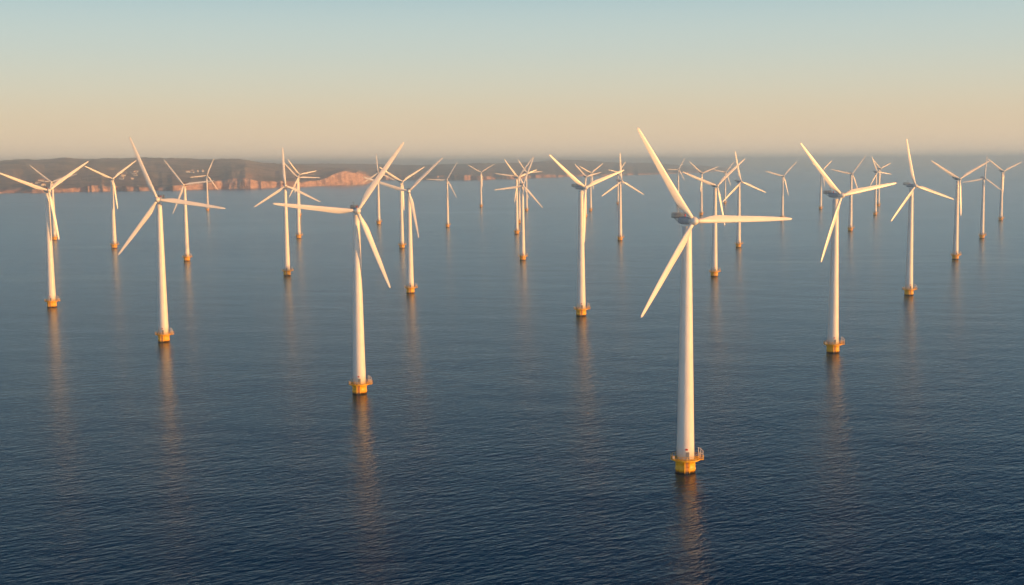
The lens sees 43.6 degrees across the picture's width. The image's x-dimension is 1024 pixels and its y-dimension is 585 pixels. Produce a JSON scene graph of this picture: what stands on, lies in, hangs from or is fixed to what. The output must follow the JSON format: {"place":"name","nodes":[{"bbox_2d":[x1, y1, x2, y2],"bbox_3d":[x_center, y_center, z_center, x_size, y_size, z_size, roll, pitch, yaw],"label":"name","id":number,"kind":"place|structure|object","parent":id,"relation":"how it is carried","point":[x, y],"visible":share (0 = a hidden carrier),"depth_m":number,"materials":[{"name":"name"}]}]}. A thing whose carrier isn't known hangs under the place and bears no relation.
{"place":"outdoors","nodes":[
{"label":"outdoors","id":0,"kind":"place"},
{"bbox_2d":[0,157,371,192],"bbox_3d":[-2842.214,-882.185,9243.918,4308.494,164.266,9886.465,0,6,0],"label":"headland","id":1,"kind":"structure","parent":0,"point":[234,174],"depth_m":5751.25,"materials":[{"name":"grey stone"}]},
{"bbox_2d":[279,159,742,179],"bbox_3d":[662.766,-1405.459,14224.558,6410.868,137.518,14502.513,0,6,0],"label":"hills","id":2,"kind":"structure","parent":0,"point":[550,168],"depth_m":9176.36,"materials":[{"name":"white stone"}]},
{"bbox_2d":[0,161,1023,584],"bbox_3d":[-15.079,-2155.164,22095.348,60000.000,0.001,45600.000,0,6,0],"label":"sea","id":3,"kind":"structure","parent":0,"point":[508,417],"depth_m":552.74,"materials":[{"name":"liquid"}]},
{"bbox_2d":[0,161,88,307],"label":"wind turbine","id":4,"kind":"object","parent":3,"relation":"in","point":[51,300],"visible":0.98,"depth_m":882.75,"materials":[{"name":"white metal"}]},
{"bbox_2d":[30,165,76,239],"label":"wind turbine","id":5,"kind":"object","parent":3,"relation":"in","point":[54,236],"visible":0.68,"depth_m":1677.05,"materials":[{"name":"white metal"}]},
{"bbox_2d":[85,161,134,247],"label":"wind turbine","id":6,"kind":"object","parent":3,"relation":"in","point":[114,244],"visible":0.99,"depth_m":1505.55,"materials":[{"name":"white metal"}]},
{"bbox_2d":[118,137,224,342],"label":"wind turbine","id":7,"kind":"object","parent":3,"relation":"in","point":[163,334],"visible":0.99,"depth_m":704.61,"materials":[{"name":"white metal"}]},
{"bbox_2d":[164,160,213,260],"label":"wind turbine","id":8,"kind":"object","parent":3,"relation":"in","point":[186,256],"visible":1,"depth_m":1297.61,"materials":[{"name":"white metal"}]},
{"bbox_2d":[190,159,216,210],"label":"wind turbine","id":9,"kind":"object","parent":3,"relation":"in","point":[207,200],"visible":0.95,"depth_m":2689.78,"materials":[{"name":"white metal"}]},
{"bbox_2d":[254,147,319,275],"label":"wind turbine","id":10,"kind":"object","parent":3,"relation":"in","point":[287,270],"visible":0.99,"depth_m":1120.15,"materials":[{"name":"white metal"}]},
{"bbox_2d":[288,160,314,216],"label":"wind turbine","id":11,"kind":"object","parent":3,"relation":"in","point":[299,184],"visible":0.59,"depth_m":2367.38,"materials":[{"name":"white metal"}]},
{"bbox_2d":[284,163,319,237],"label":"wind turbine","id":12,"kind":"object","parent":3,"relation":"in","point":[299,234],"visible":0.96,"depth_m":1678.52,"materials":[{"name":"white metal"}]},
{"bbox_2d":[273,142,403,394],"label":"wind turbine","id":13,"kind":"object","parent":3,"relation":"in","point":[359,384],"visible":0.98,"depth_m":540.91,"materials":[{"name":"white metal"}]},
{"bbox_2d":[365,154,393,223],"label":"wind turbine","id":14,"kind":"object","parent":3,"relation":"in","point":[378,221],"visible":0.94,"depth_m":2049.27,"materials":[{"name":"white metal"}]},
{"bbox_2d":[379,167,423,247],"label":"wind turbine","id":15,"kind":"object","parent":3,"relation":"in","point":[401,244],"visible":0.98,"depth_m":1470.40,"materials":[{"name":"white metal"}]},
{"bbox_2d":[363,158,441,292],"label":"wind turbine","id":16,"kind":"object","parent":3,"relation":"in","point":[409,287],"visible":0.97,"depth_m":961.01,"materials":[{"name":"white metal"}]},
{"bbox_2d":[427,163,456,226],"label":"wind turbine","id":17,"kind":"object","parent":3,"relation":"in","point":[447,210],"visible":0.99,"depth_m":1938.36,"materials":[{"name":"white metal"}]},
{"bbox_2d":[469,164,493,206],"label":"wind turbine","id":18,"kind":"object","parent":3,"relation":"in","point":[481,187],"visible":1,"depth_m":2795.05,"materials":[{"name":"white metal"}]},
{"bbox_2d":[495,156,533,222],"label":"wind turbine","id":19,"kind":"object","parent":3,"relation":"in","point":[519,211],"visible":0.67,"depth_m":2043.19,"materials":[{"name":"white metal"}]},
{"bbox_2d":[495,158,542,259],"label":"wind turbine","id":20,"kind":"object","parent":3,"relation":"in","point":[522,240],"visible":1,"depth_m":1277.70,"materials":[{"name":"white metal"}]},
{"bbox_2d":[504,159,535,233],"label":"wind turbine","id":21,"kind":"object","parent":3,"relation":"in","point":[517,229],"visible":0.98,"depth_m":1742.19,"materials":[{"name":"white metal"}]},
{"bbox_2d":[518,160,541,210],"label":"wind turbine","id":22,"kind":"object","parent":3,"relation":"in","point":[526,208],"visible":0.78,"depth_m":2560.25,"materials":[{"name":"white metal"}]},
{"bbox_2d":[549,154,623,315],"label":"wind turbine","id":23,"kind":"object","parent":3,"relation":"in","point":[580,308],"visible":0.98,"depth_m":812.36,"materials":[{"name":"white metal"}]},
{"bbox_2d":[576,166,600,216],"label":"wind turbine","id":24,"kind":"object","parent":3,"relation":"in","point":[585,184],"visible":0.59,"depth_m":2244.11,"materials":[{"name":"white metal"}]},
{"bbox_2d":[580,164,601,210],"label":"wind turbine","id":25,"kind":"object","parent":3,"relation":"in","point":[590,198],"visible":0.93,"depth_m":2536.98,"materials":[{"name":"white metal"}]},
{"bbox_2d":[610,163,624,203],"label":"wind turbine","id":26,"kind":"object","parent":3,"relation":"in","point":[617,202],"visible":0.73,"depth_m":2928.40,"materials":[{"name":"white metal"}]},
{"bbox_2d":[602,154,643,240],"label":"wind turbine","id":27,"kind":"object","parent":3,"relation":"in","point":[619,237],"visible":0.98,"depth_m":1585.42,"materials":[{"name":"white metal"}]},
{"bbox_2d":[667,160,683,205],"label":"wind turbine","id":28,"kind":"object","parent":3,"relation":"in","point":[677,176],"visible":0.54,"depth_m":2814.23,"materials":[{"name":"white metal"}]},
{"bbox_2d":[689,161,718,214],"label":"wind turbine","id":29,"kind":"object","parent":3,"relation":"in","point":[701,206],"visible":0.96,"depth_m":2301.11,"materials":[{"name":"white metal"}]},
{"bbox_2d":[683,159,744,276],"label":"wind turbine","id":30,"kind":"object","parent":3,"relation":"in","point":[714,271],"visible":0.98,"depth_m":1082.59,"materials":[{"name":"white metal"}]},
{"bbox_2d":[637,127,791,474],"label":"wind turbine","id":31,"kind":"object","parent":3,"relation":"in","point":[684,458],"visible":0.98,"depth_m":399.34,"materials":[{"name":"white metal"}]},
{"bbox_2d":[713,161,734,203],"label":"wind turbine","id":32,"kind":"object","parent":3,"relation":"in","point":[725,201],"visible":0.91,"depth_m":2905.95,"materials":[{"name":"white metal"}]},
{"bbox_2d":[723,151,765,246],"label":"wind turbine","id":33,"kind":"object","parent":3,"relation":"in","point":[738,237],"visible":0.95,"depth_m":1444.94,"materials":[{"name":"white metal"}]},
{"bbox_2d":[766,162,795,216],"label":"wind turbine","id":34,"kind":"object","parent":3,"relation":"in","point":[782,202],"visible":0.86,"depth_m":2128.54,"materials":[{"name":"white metal"}]},
{"bbox_2d":[819,163,829,208],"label":"wind turbine","id":35,"kind":"object","parent":3,"relation":"in","point":[820,202],"visible":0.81,"depth_m":2541.06,"materials":[{"name":"white metal"}]},
{"bbox_2d":[800,142,895,352],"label":"wind turbine","id":36,"kind":"object","parent":3,"relation":"in","point":[832,343],"visible":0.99,"depth_m":649.08,"materials":[{"name":"white metal"}]},
{"bbox_2d":[831,156,865,230],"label":"wind turbine","id":37,"kind":"object","parent":3,"relation":"in","point":[849,227],"visible":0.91,"depth_m":1757.59,"materials":[{"name":"white metal"}]},
{"bbox_2d":[870,157,889,214],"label":"wind turbine","id":38,"kind":"object","parent":3,"relation":"in","point":[875,212],"visible":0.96,"depth_m":2251.40,"materials":[{"name":"white metal"}]},
{"bbox_2d":[873,159,890,205],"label":"wind turbine","id":39,"kind":"object","parent":3,"relation":"in","point":[878,194],"visible":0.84,"depth_m":2680.89,"materials":[{"name":"white metal"}]},
{"bbox_2d":[891,139,953,295],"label":"wind turbine","id":40,"kind":"object","parent":3,"relation":"in","point":[908,289],"visible":0.98,"depth_m":921.93,"materials":[{"name":"white metal"}]},
{"bbox_2d":[931,160,988,259],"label":"wind turbine","id":41,"kind":"object","parent":3,"relation":"in","point":[955,255],"visible":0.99,"depth_m":1249.57,"materials":[{"name":"white metal"}]},
{"bbox_2d":[963,158,1001,237],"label":"wind turbine","id":42,"kind":"object","parent":3,"relation":"in","point":[981,234],"visible":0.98,"depth_m":1576.75,"materials":[{"name":"white metal"}]},
{"bbox_2d":[990,160,1020,220],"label":"wind turbine","id":43,"kind":"object","parent":3,"relation":"in","point":[1001,217],"visible":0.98,"depth_m":2023.56,"materials":[{"name":"white metal"}]},
{"bbox_2d":[0,0,1023,164],"label":"sky","id":44,"kind":"structure","parent":0,"point":[319,81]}
]}

